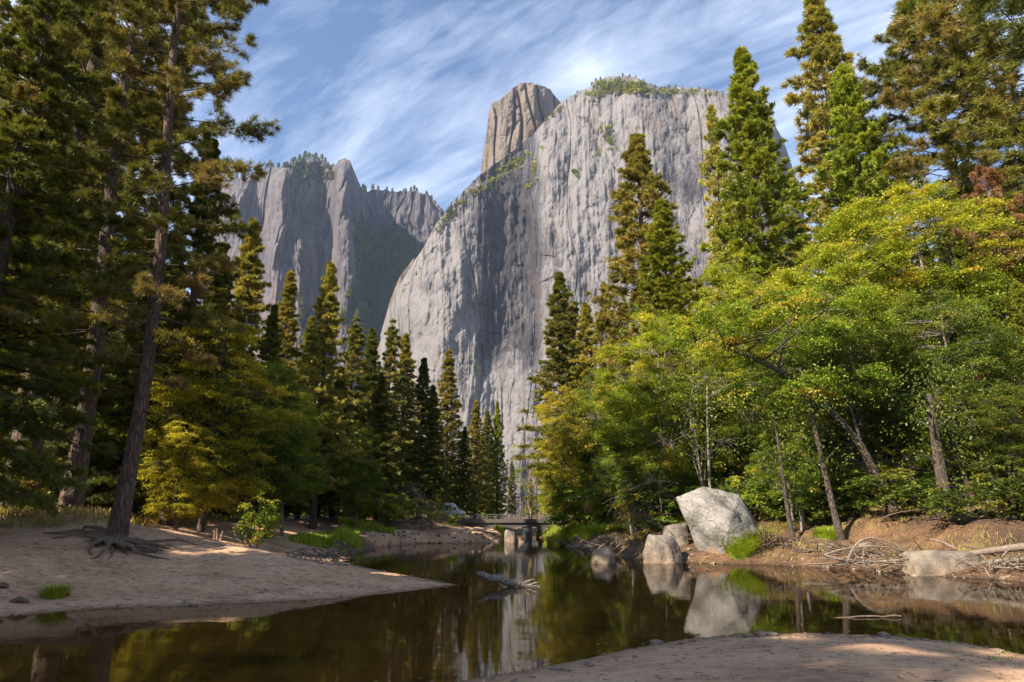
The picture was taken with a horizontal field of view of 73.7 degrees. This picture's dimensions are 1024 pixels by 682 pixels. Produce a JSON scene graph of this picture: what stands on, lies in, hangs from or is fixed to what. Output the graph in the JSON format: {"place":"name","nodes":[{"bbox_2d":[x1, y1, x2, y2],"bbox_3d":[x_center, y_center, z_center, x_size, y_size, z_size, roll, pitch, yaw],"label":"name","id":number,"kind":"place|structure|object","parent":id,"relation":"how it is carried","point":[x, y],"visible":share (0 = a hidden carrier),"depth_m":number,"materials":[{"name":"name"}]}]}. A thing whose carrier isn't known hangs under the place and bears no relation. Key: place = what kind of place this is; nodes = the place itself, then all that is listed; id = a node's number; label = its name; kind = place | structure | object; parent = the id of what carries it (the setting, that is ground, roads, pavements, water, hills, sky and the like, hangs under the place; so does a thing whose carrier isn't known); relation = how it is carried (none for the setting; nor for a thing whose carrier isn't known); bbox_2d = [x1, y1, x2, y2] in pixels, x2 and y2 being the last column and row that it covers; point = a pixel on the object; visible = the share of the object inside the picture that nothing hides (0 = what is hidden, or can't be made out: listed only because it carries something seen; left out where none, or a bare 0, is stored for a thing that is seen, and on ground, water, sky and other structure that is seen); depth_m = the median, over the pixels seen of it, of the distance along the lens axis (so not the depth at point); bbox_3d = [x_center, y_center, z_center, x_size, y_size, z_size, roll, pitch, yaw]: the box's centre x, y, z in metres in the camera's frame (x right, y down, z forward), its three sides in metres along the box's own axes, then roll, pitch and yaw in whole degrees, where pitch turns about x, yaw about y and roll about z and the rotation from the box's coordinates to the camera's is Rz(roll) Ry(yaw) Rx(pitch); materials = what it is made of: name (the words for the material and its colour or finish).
{"place":"outdoors","nodes":[
{"label":"outdoors","id":0,"kind":"place"},
{"bbox_2d":[192,158,443,407],"bbox_3d":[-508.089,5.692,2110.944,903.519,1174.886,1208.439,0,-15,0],"label":"cliff","id":1,"kind":"structure","parent":0,"point":[307,233],"depth_m":1922.04,"materials":[{"name":"stone"}]},
{"bbox_2d":[285,159,424,357],"bbox_3d":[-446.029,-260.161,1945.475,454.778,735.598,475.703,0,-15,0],"label":"gully forest","id":2,"kind":"object","parent":1,"relation":"on","point":[393,253],"visible":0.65,"depth_m":2010.94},
{"bbox_2d":[0,486,1023,681],"bbox_3d":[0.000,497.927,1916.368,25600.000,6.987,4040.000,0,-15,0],"label":"ground","id":3,"kind":"structure","parent":0,"point":[441,646],"depth_m":16.05,"materials":[{"name":"sand"}]},
{"bbox_2d":[0,0,100,511],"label":"cedar tree","id":4,"kind":"object","parent":3,"relation":"on","point":[33,264],"visible":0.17,"depth_m":23.55,"materials":[{"name":"green plant"}]},
{"bbox_2d":[0,0,134,518],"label":"fir tree","id":5,"kind":"object","parent":3,"relation":"on","point":[23,132],"visible":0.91,"depth_m":22.70,"materials":[{"name":"green plant"}]},
{"bbox_2d":[0,72,147,491],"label":"fir tree","id":6,"kind":"object","parent":3,"relation":"on","point":[106,430],"visible":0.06,"depth_m":34.60,"materials":[{"name":"green plant"}]},
{"bbox_2d":[65,300,124,473],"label":"cedar tree","id":7,"kind":"object","parent":3,"relation":"on","point":[103,438],"visible":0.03,"depth_m":42.49,"materials":[{"name":"green plant"}]},
{"bbox_2d":[0,0,208,507],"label":"pine tree","id":8,"kind":"object","parent":3,"relation":"on","point":[135,97],"visible":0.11,"depth_m":32.40,"materials":[{"name":"green plant"}]},
{"bbox_2d":[1,0,226,498],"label":"pine tree","id":9,"kind":"object","parent":3,"relation":"on","point":[105,402],"visible":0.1,"depth_m":36.79,"materials":[{"name":"green plant"}]},
{"bbox_2d":[88,323,139,503],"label":"fir tree","id":10,"kind":"object","parent":3,"relation":"on","point":[112,415],"visible":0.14,"depth_m":47.23,"materials":[{"name":"green plant"}]},
{"bbox_2d":[0,502,236,528],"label":"crest grass","id":11,"kind":"structure","parent":3,"relation":"on","point":[9,515],"depth_m":24.48,"materials":[{"name":"plant"}]},
{"bbox_2d":[42,525,203,558],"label":"exposed roots","id":12,"kind":"object","parent":3,"relation":"on","point":[126,544],"visible":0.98,"depth_m":21.18,"materials":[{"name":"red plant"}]},
{"bbox_2d":[3,0,259,512],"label":"pine tree","id":13,"kind":"object","parent":3,"relation":"on","point":[77,454],"visible":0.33,"depth_m":28.96,"materials":[{"name":"green plant"}]},
{"bbox_2d":[39,0,282,536],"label":"pine tree","id":14,"kind":"object","parent":3,"relation":"on","point":[155,292],"visible":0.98,"depth_m":23.68,"materials":[{"name":"green plant"}]},
{"bbox_2d":[86,138,258,525],"bbox_3d":[-17.855,-1.093,37.255,8.193,22.770,8.418,-3,-15,12],"label":"fir tree","id":15,"kind":"object","parent":3,"relation":"on","point":[201,193],"visible":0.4,"depth_m":36.55,"materials":[{"name":"green plant"}]},
{"bbox_2d":[136,420,228,530],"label":"broadleaf tree","id":16,"kind":"object","parent":3,"relation":"on","point":[175,470],"visible":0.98,"depth_m":31.26,"materials":[{"name":"green plant"}]},
{"bbox_2d":[160,241,251,514],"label":"fir tree","id":17,"kind":"object","parent":3,"relation":"on","point":[228,287],"visible":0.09,"depth_m":48.84,"materials":[{"name":"green plant"}]},
{"bbox_2d":[116,314,310,532],"bbox_3d":[-15.084,4.347,35.228,9.188,11.526,6.573,8,-17,-28],"label":"broadleaf tree","id":18,"kind":"object","parent":3,"relation":"on","point":[247,372],"visible":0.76,"depth_m":34.62,"materials":[{"name":"green plant"}]},
{"bbox_2d":[218,218,280,518],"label":"fir tree","id":19,"kind":"object","parent":3,"relation":"on","point":[246,301],"visible":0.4,"depth_m":54.33,"materials":[{"name":"green plant"}]},
{"bbox_2d":[186,354,319,533],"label":"broadleaf tree","id":20,"kind":"object","parent":3,"relation":"on","point":[283,471],"visible":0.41,"depth_m":40.15,"materials":[{"name":"green plant"}]},
{"bbox_2d":[232,489,284,546],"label":"shrub","id":21,"kind":"object","parent":3,"relation":"on","point":[264,514],"visible":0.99,"depth_m":31.51,"materials":[{"name":"green plant"}]},
{"bbox_2d":[229,304,297,523],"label":"fir tree","id":22,"kind":"object","parent":3,"relation":"on","point":[272,333],"visible":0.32,"depth_m":51.13,"materials":[{"name":"green plant"}]},
{"bbox_2d":[266,270,310,518],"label":"fir tree","id":23,"kind":"object","parent":3,"relation":"on","point":[288,308],"visible":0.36,"depth_m":62.09,"materials":[{"name":"green plant"}]},
{"bbox_2d":[251,390,329,536],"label":"broadleaf tree","id":24,"kind":"object","parent":3,"relation":"on","point":[313,481],"visible":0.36,"depth_m":43.73,"materials":[{"name":"green plant"}]},
{"bbox_2d":[286,316,337,518],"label":"fir tree","id":25,"kind":"object","parent":3,"relation":"on","point":[311,321],"visible":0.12,"depth_m":67.23,"materials":[{"name":"green plant"}]},
{"bbox_2d":[287,261,361,528],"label":"fir tree","id":26,"kind":"object","parent":3,"relation":"on","point":[325,339],"visible":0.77,"depth_m":56.60,"materials":[{"name":"green plant"}]},
{"bbox_2d":[288,524,363,552],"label":"bank grass","id":27,"kind":"structure","parent":3,"relation":"on","point":[345,534],"depth_m":44.21,"materials":[{"name":"plant"}]},
{"bbox_2d":[303,366,364,517],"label":"fir tree","id":28,"kind":"object","parent":3,"relation":"on","point":[341,387],"visible":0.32,"depth_m":63.18,"materials":[{"name":"green plant"}]},
{"bbox_2d":[324,316,376,518],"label":"fir tree","id":29,"kind":"object","parent":3,"relation":"on","point":[353,341],"visible":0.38,"depth_m":75.42,"materials":[{"name":"green plant"}]},
{"bbox_2d":[329,422,388,527],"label":"broadleaf tree","id":30,"kind":"object","parent":3,"relation":"on","point":[362,484],"visible":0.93,"depth_m":56.37,"materials":[{"name":"green plant"}]},
{"bbox_2d":[345,328,403,513],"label":"fir tree","id":31,"kind":"object","parent":3,"relation":"on","point":[371,343],"visible":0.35,"depth_m":81.24,"materials":[{"name":"green plant"}]},
{"bbox_2d":[346,374,405,521],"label":"fir tree","id":32,"kind":"object","parent":3,"relation":"on","point":[381,392],"visible":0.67,"depth_m":65.52,"materials":[{"name":"green plant"}]},
{"bbox_2d":[360,317,416,489],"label":"fir tree","id":33,"kind":"object","parent":3,"relation":"on","point":[391,351],"visible":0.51,"depth_m":76.93,"materials":[{"name":"green plant"}]},
{"bbox_2d":[380,333,437,517],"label":"fir tree","id":34,"kind":"object","parent":3,"relation":"on","point":[407,392],"visible":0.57,"depth_m":83.79,"materials":[{"name":"green plant"}]},
{"bbox_2d":[396,357,454,517],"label":"fir tree","id":35,"kind":"object","parent":3,"relation":"on","point":[424,370],"visible":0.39,"depth_m":86.10,"materials":[{"name":"green plant"}]},
{"bbox_2d":[409,385,455,518],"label":"fir tree","id":36,"kind":"object","parent":3,"relation":"on","point":[433,462],"visible":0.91,"depth_m":78.87,"materials":[{"name":"green plant"}]},
{"bbox_2d":[423,348,475,502],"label":"fir tree","id":37,"kind":"object","parent":3,"relation":"on","point":[448,397],"visible":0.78,"depth_m":92.01,"materials":[{"name":"green plant"}]},
{"bbox_2d":[447,426,480,518],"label":"fir tree","id":38,"kind":"object","parent":3,"relation":"on","point":[468,502],"visible":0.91,"depth_m":86.11,"materials":[{"name":"green plant"}]},
{"bbox_2d":[337,515,606,538],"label":"grass","id":39,"kind":"structure","parent":3,"relation":"on","point":[366,524],"depth_m":58.84,"materials":[{"name":"plant"}]},
{"bbox_2d":[456,400,498,518],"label":"fir tree","id":40,"kind":"object","parent":3,"relation":"on","point":[475,429],"visible":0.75,"depth_m":96.63,"materials":[{"name":"green plant"}]},
{"bbox_2d":[483,400,514,518],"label":"fir tree","id":41,"kind":"object","parent":3,"relation":"on","point":[498,497],"visible":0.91,"depth_m":98.23,"materials":[{"name":"green plant"}]},
{"bbox_2d":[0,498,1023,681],"bbox_3d":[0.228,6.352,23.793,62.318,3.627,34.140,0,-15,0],"label":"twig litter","id":42,"kind":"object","parent":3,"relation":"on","point":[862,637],"visible":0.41,"depth_m":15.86,"materials":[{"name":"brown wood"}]},
{"bbox_2d":[452,514,574,536],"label":"bridge","id":43,"kind":"structure","parent":3,"relation":"on","point":[526,525],"depth_m":75.28,"materials":[{"name":"concrete"}]},
{"bbox_2d":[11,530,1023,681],"bbox_3d":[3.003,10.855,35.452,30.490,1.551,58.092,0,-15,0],"label":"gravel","id":44,"kind":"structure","parent":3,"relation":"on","point":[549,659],"depth_m":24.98,"materials":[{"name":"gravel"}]},
{"bbox_2d":[510,418,544,536],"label":"bare tree","id":45,"kind":"object","parent":3,"relation":"on","point":[527,485],"visible":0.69,"depth_m":76.22,"materials":[{"name":"grey plant"}]},
{"bbox_2d":[106,353,980,516],"bbox_3d":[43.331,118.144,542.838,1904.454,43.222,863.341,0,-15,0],"label":"distant forest","id":46,"kind":"object","parent":3,"relation":"on","point":[323,511],"visible":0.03,"depth_m":151.80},
{"bbox_2d":[513,270,591,522],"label":"fir tree","id":47,"kind":"object","parent":3,"relation":"on","point":[558,327],"visible":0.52,"depth_m":77.28,"materials":[{"name":"green plant"}]},
{"bbox_2d":[527,383,602,526],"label":"broadleaf tree","id":48,"kind":"object","parent":3,"relation":"on","point":[561,440],"visible":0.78,"depth_m":58.59,"materials":[{"name":"green plant"}]},
{"bbox_2d":[544,302,611,496],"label":"fir tree","id":49,"kind":"object","parent":3,"relation":"on","point":[584,326],"visible":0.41,"depth_m":75.52,"materials":[{"name":"green plant"}]},
{"bbox_2d":[541,475,625,527],"bbox_3d":[6.010,13.145,54.614,8.426,4.794,6.907,-6,-16,21],"label":"shrub","id":50,"kind":"object","parent":3,"relation":"on","point":[571,494],"visible":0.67,"depth_m":54.04,"materials":[{"name":"green plant"}]},
{"bbox_2d":[554,367,620,495],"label":"broadleaf tree","id":51,"kind":"object","parent":3,"relation":"on","point":[583,392],"visible":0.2,"depth_m":62.18,"materials":[{"name":"green plant"}]},
{"bbox_2d":[587,281,618,488],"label":"pine tree","id":52,"kind":"object","parent":3,"relation":"on","point":[598,337],"visible":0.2,"depth_m":71.94,"materials":[{"name":"green plant"}]},
{"bbox_2d":[588,406,667,539],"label":"broadleaf tree","id":53,"kind":"object","parent":3,"relation":"on","point":[612,482],"visible":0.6,"depth_m":39.78,"materials":[{"name":"green plant"}]},
{"bbox_2d":[583,132,697,467],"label":"pine tree","id":54,"kind":"object","parent":3,"relation":"on","point":[637,159],"visible":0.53,"depth_m":69.63,"materials":[{"name":"green plant"}]},
{"bbox_2d":[603,455,681,546],"bbox_3d":[7.685,9.280,39.074,6.700,6.748,6.303,12,-19,-40],"label":"shrub","id":55,"kind":"object","parent":3,"relation":"on","point":[620,505],"visible":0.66,"depth_m":38.30,"materials":[{"name":"green plant"}]},
{"bbox_2d":[570,305,744,534],"bbox_3d":[8.941,4.932,42.017,11.663,14.507,8.584,4,-15,-17],"label":"broadleaf tree","id":56,"kind":"object","parent":3,"relation":"on","point":[627,393],"visible":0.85,"depth_m":40.36,"materials":[{"name":"green plant"}]},
{"bbox_2d":[596,197,725,483],"bbox_3d":[13.258,0.600,57.708,12.665,27.834,12.149,0,-15,0],"label":"cedar tree","id":57,"kind":"object","parent":3,"relation":"on","point":[665,293],"visible":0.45,"depth_m":58.19,"materials":[{"name":"green plant"}]},
{"bbox_2d":[622,471,713,531],"bbox_3d":[9.541,9.450,39.026,6.700,3.973,5.492,8,-17,-28],"label":"shrub","id":58,"kind":"object","parent":3,"relation":"on","point":[667,520],"visible":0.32,"depth_m":38.14,"materials":[{"name":"green plant"}]},
{"bbox_2d":[633,466,723,522],"bbox_3d":[9.614,9.259,40.205,5.627,4.663,6.865,-4,-15,17],"label":"shrub","id":59,"kind":"object","parent":3,"relation":"on","point":[678,487],"visible":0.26,"depth_m":38.98,"materials":[{"name":"green plant"}]},
{"bbox_2d":[648,349,746,486],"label":"bare tree","id":60,"kind":"object","parent":3,"relation":"on","point":[678,395],"visible":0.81,"depth_m":38.84,"materials":[{"name":"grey plant"}]},
{"bbox_2d":[653,351,756,488],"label":"tree","id":61,"kind":"object","parent":3,"relation":"on","point":[705,390],"visible":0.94,"depth_m":37.88,"materials":[{"name":"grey plant"}]},
{"bbox_2d":[676,486,758,553],"bbox_3d":[10.153,9.223,33.344,3.599,4.143,3.477,-6,-16,22],"label":"boulder","id":62,"kind":"object","parent":3,"relation":"on","point":[710,521],"visible":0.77,"depth_m":32.28,"materials":[{"name":"stone"}]},
{"bbox_2d":[697,104,754,473],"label":"pine tree","id":63,"kind":"object","parent":3,"relation":"on","point":[714,208],"visible":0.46,"depth_m":59.86,"materials":[{"name":"green plant"}]},
{"bbox_2d":[718,531,769,559],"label":"grass clump","id":64,"kind":"object","parent":3,"relation":"on","point":[739,550],"visible":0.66,"depth_m":31.30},
{"bbox_2d":[718,468,786,521],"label":"shrub","id":65,"kind":"object","parent":3,"relation":"on","point":[773,510],"visible":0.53,"depth_m":35.66,"materials":[{"name":"green plant"}]},
{"bbox_2d":[683,252,836,467],"bbox_3d":[16.569,2.503,46.818,9.456,17.860,12.847,7,-16,-24],"label":"broadleaf tree","id":66,"kind":"object","parent":3,"relation":"on","point":[734,289],"visible":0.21,"depth_m":47.67,"materials":[{"name":"green plant"}]},
{"bbox_2d":[668,45,882,475],"bbox_3d":[19.448,-6.532,53.316,14.349,38.591,14.958,-9,-17,32],"label":"cedar tree","id":67,"kind":"object","parent":3,"relation":"on","point":[753,155],"visible":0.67,"depth_m":53.46,"materials":[{"name":"green plant"}]},
{"bbox_2d":[655,272,906,510],"bbox_3d":[13.562,2.441,33.782,12.325,12.659,6.483,5,-15,-18],"label":"leaning tree","id":68,"kind":"object","parent":3,"relation":"on","point":[823,327],"visible":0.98,"depth_m":33.78,"materials":[{"name":"green plant"}]},
{"bbox_2d":[721,345,846,530],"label":"tree","id":69,"kind":"object","parent":3,"relation":"on","point":[802,522],"visible":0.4,"depth_m":34.04,"materials":[{"name":"green plant"}]},
{"bbox_2d":[713,331,856,467],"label":"broadleaf tree","id":70,"kind":"object","parent":3,"relation":"on","point":[744,423],"visible":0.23,"depth_m":40.91,"materials":[{"name":"green plant"}]},
{"bbox_2d":[745,414,829,532],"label":"broadleaf tree","id":71,"kind":"object","parent":3,"relation":"on","point":[800,483],"visible":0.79,"depth_m":33.57,"materials":[{"name":"green plant"}]},
{"bbox_2d":[728,341,861,540],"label":"tree","id":72,"kind":"object","parent":3,"relation":"on","point":[838,528],"visible":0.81,"depth_m":31.95,"materials":[{"name":"green plant"}]},
{"bbox_2d":[714,384,876,540],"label":"tree","id":73,"kind":"object","parent":3,"relation":"on","point":[787,507],"visible":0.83,"depth_m":32.79,"materials":[{"name":"green plant"}]},
{"bbox_2d":[601,495,1023,563],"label":"slope grass","id":74,"kind":"structure","parent":3,"relation":"on","point":[899,519],"depth_m":31.10,"materials":[{"name":"plant"}]},
{"bbox_2d":[774,481,853,524],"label":"shrub","id":75,"kind":"object","parent":3,"relation":"on","point":[818,514],"visible":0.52,"depth_m":33.26,"materials":[{"name":"green plant"}]},
{"bbox_2d":[804,457,881,508],"bbox_3d":[16.894,7.429,35.188,4.742,2.916,3.887,-4,-15,17],"label":"shrub","id":76,"kind":"object","parent":3,"relation":"on","point":[844,471],"visible":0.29,"depth_m":34.69,"materials":[{"name":"green plant"}]},
{"bbox_2d":[766,0,935,468],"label":"pine tree","id":77,"kind":"object","parent":3,"relation":"on","point":[821,47],"visible":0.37,"depth_m":69.61,"materials":[{"name":"green plant"}]},
{"bbox_2d":[790,304,917,495],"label":"broadleaf tree","id":78,"kind":"object","parent":3,"relation":"on","point":[872,428],"visible":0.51,"depth_m":37.06,"materials":[{"name":"green plant"}]},
{"bbox_2d":[802,537,909,569],"bbox_3d":[13.362,8.012,25.817,4.808,1.152,1.498,0,-15,0],"label":"brush pile","id":79,"kind":"object","parent":3,"relation":"on","point":[848,561],"visible":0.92,"depth_m":25.66,"materials":[{"name":"brown wood"}]},
{"bbox_2d":[780,538,949,557],"bbox_3d":[14.150,8.382,27.533,7.127,0.841,2.384,0,-15,0],"label":"root tangle","id":80,"kind":"object","parent":3,"relation":"on","point":[874,551],"visible":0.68,"depth_m":27.64,"materials":[{"name":"brown wood"}]},
{"bbox_2d":[807,62,945,491],"bbox_3d":[27.900,-5.840,53.332,10.709,36.368,10.240,0,-15,-1],"label":"cedar tree","id":81,"kind":"object","parent":3,"relation":"on","point":[848,109],"visible":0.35,"depth_m":54.52,"materials":[{"name":"green plant"}]},
{"bbox_2d":[829,426,947,496],"bbox_3d":[19.943,7.004,36.256,5.402,4.801,5.743,2,-15,-9],"label":"shrub","id":82,"kind":"object","parent":3,"relation":"on","point":[887,470],"visible":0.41,"depth_m":35.69,"materials":[{"name":"green plant"}]},
{"bbox_2d":[833,462,948,519],"bbox_3d":[17.463,7.122,32.055,4.630,2.871,5.648,6,-16,-20],"label":"shrub","id":83,"kind":"object","parent":3,"relation":"on","point":[892,491],"visible":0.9,"depth_m":31.62,"materials":[{"name":"green plant"}]},
{"bbox_2d":[767,175,1023,489],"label":"broadleaf tree","id":84,"kind":"object","parent":3,"relation":"on","point":[959,277],"visible":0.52,"depth_m":42.94,"materials":[{"name":"green plant"}]},
{"bbox_2d":[837,0,1023,489],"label":"pine tree","id":85,"kind":"object","parent":3,"relation":"on","point":[883,72],"visible":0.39,"depth_m":53.54,"materials":[{"name":"green plant"}]},
{"bbox_2d":[864,342,1007,514],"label":"tree","id":86,"kind":"object","parent":3,"relation":"on","point":[938,460],"visible":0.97,"depth_m":31.21,"materials":[{"name":"green plant"}]},
{"bbox_2d":[869,283,1023,500],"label":"broadleaf tree","id":87,"kind":"object","parent":3,"relation":"on","point":[980,339],"visible":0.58,"depth_m":35.91,"materials":[{"name":"green plant"}]},
{"bbox_2d":[879,331,1017,507],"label":"tree","id":88,"kind":"object","parent":3,"relation":"on","point":[953,446],"visible":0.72,"depth_m":32.39,"materials":[{"name":"green plant"}]},
{"bbox_2d":[889,0,1023,371],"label":"pine tree","id":89,"kind":"object","parent":3,"relation":"on","point":[992,52],"visible":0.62,"depth_m":50.19,"materials":[{"name":"green plant"}]},
{"bbox_2d":[915,476,1006,523],"bbox_3d":[18.836,6.805,28.868,3.412,2.148,2.796,-2,-15,6],"label":"shrub","id":90,"kind":"object","parent":3,"relation":"on","point":[945,497],"visible":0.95,"depth_m":28.44,"materials":[{"name":"green plant"}]},
{"bbox_2d":[914,379,1023,502],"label":"broadleaf tree","id":91,"kind":"object","parent":3,"relation":"on","point":[1008,431],"visible":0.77,"depth_m":31.73,"materials":[{"name":"green plant"}]},
{"bbox_2d":[949,552,1023,577],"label":"dry brush","id":92,"kind":"object","parent":3,"relation":"on","point":[1002,564],"visible":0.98,"depth_m":23.71,"materials":[{"name":"brown wood"}]},
{"bbox_2d":[951,164,1023,436],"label":"pine tree","id":93,"kind":"object","parent":3,"relation":"on","point":[990,174],"visible":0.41,"depth_m":44.15,"materials":[{"name":"green plant"}]},
{"bbox_2d":[968,458,1023,519],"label":"shrub","id":94,"kind":"object","parent":3,"relation":"on","point":[997,486],"visible":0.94,"depth_m":27.88,"materials":[{"name":"green plant"}]},
{"bbox_2d":[1002,280,1023,454],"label":"broadleaf tree","id":95,"kind":"object","parent":3,"relation":"on","point":[1016,289],"visible":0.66,"depth_m":37.49,"materials":[{"name":"green plant"}]},
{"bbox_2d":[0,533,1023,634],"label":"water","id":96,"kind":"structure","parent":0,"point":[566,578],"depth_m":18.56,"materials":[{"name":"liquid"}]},
{"bbox_2d":[643,534,682,563],"bbox_3d":[7.022,9.933,31.806,1.832,1.793,1.103,-2,-15,8],"label":"boulder","id":97,"kind":"object","parent":96,"relation":"in","point":[662,549],"visible":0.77,"depth_m":31.54,"materials":[{"name":"brown stone"}]},
{"bbox_2d":[902,550,980,575],"bbox_3d":[15.809,8.260,25.030,2.559,1.153,1.397,0,-15,0],"label":"rock","id":98,"kind":"object","parent":96,"relation":"in","point":[930,562],"visible":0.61,"depth_m":24.56,"materials":[{"name":"grey stone"}]},
{"bbox_2d":[0,0,1023,293],"label":"sky","id":99,"kind":"structure","parent":0,"point":[403,91],"materials":[{"name":"blue"}]},
{"bbox_2d":[480,82,560,174],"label":"cliff pinnacle","id":100,"kind":"object","parent":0,"point":[519,114],"visible":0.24,"depth_m":1575.20,"materials":[{"name":"stone"}]},
{"bbox_2d":[381,75,813,516],"bbox_3d":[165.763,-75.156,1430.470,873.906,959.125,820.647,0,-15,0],"label":"cliff","id":101,"kind":"structure","parent":0,"point":[497,251],"depth_m":1244.81,"materials":[{"name":"grey stone"}]},
{"bbox_2d":[400,77,717,374],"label":"cliff undergrowth","id":102,"kind":"object","parent":101,"relation":"on","point":[619,86],"visible":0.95,"depth_m":1389.06,"materials":[{"name":"green plant"}]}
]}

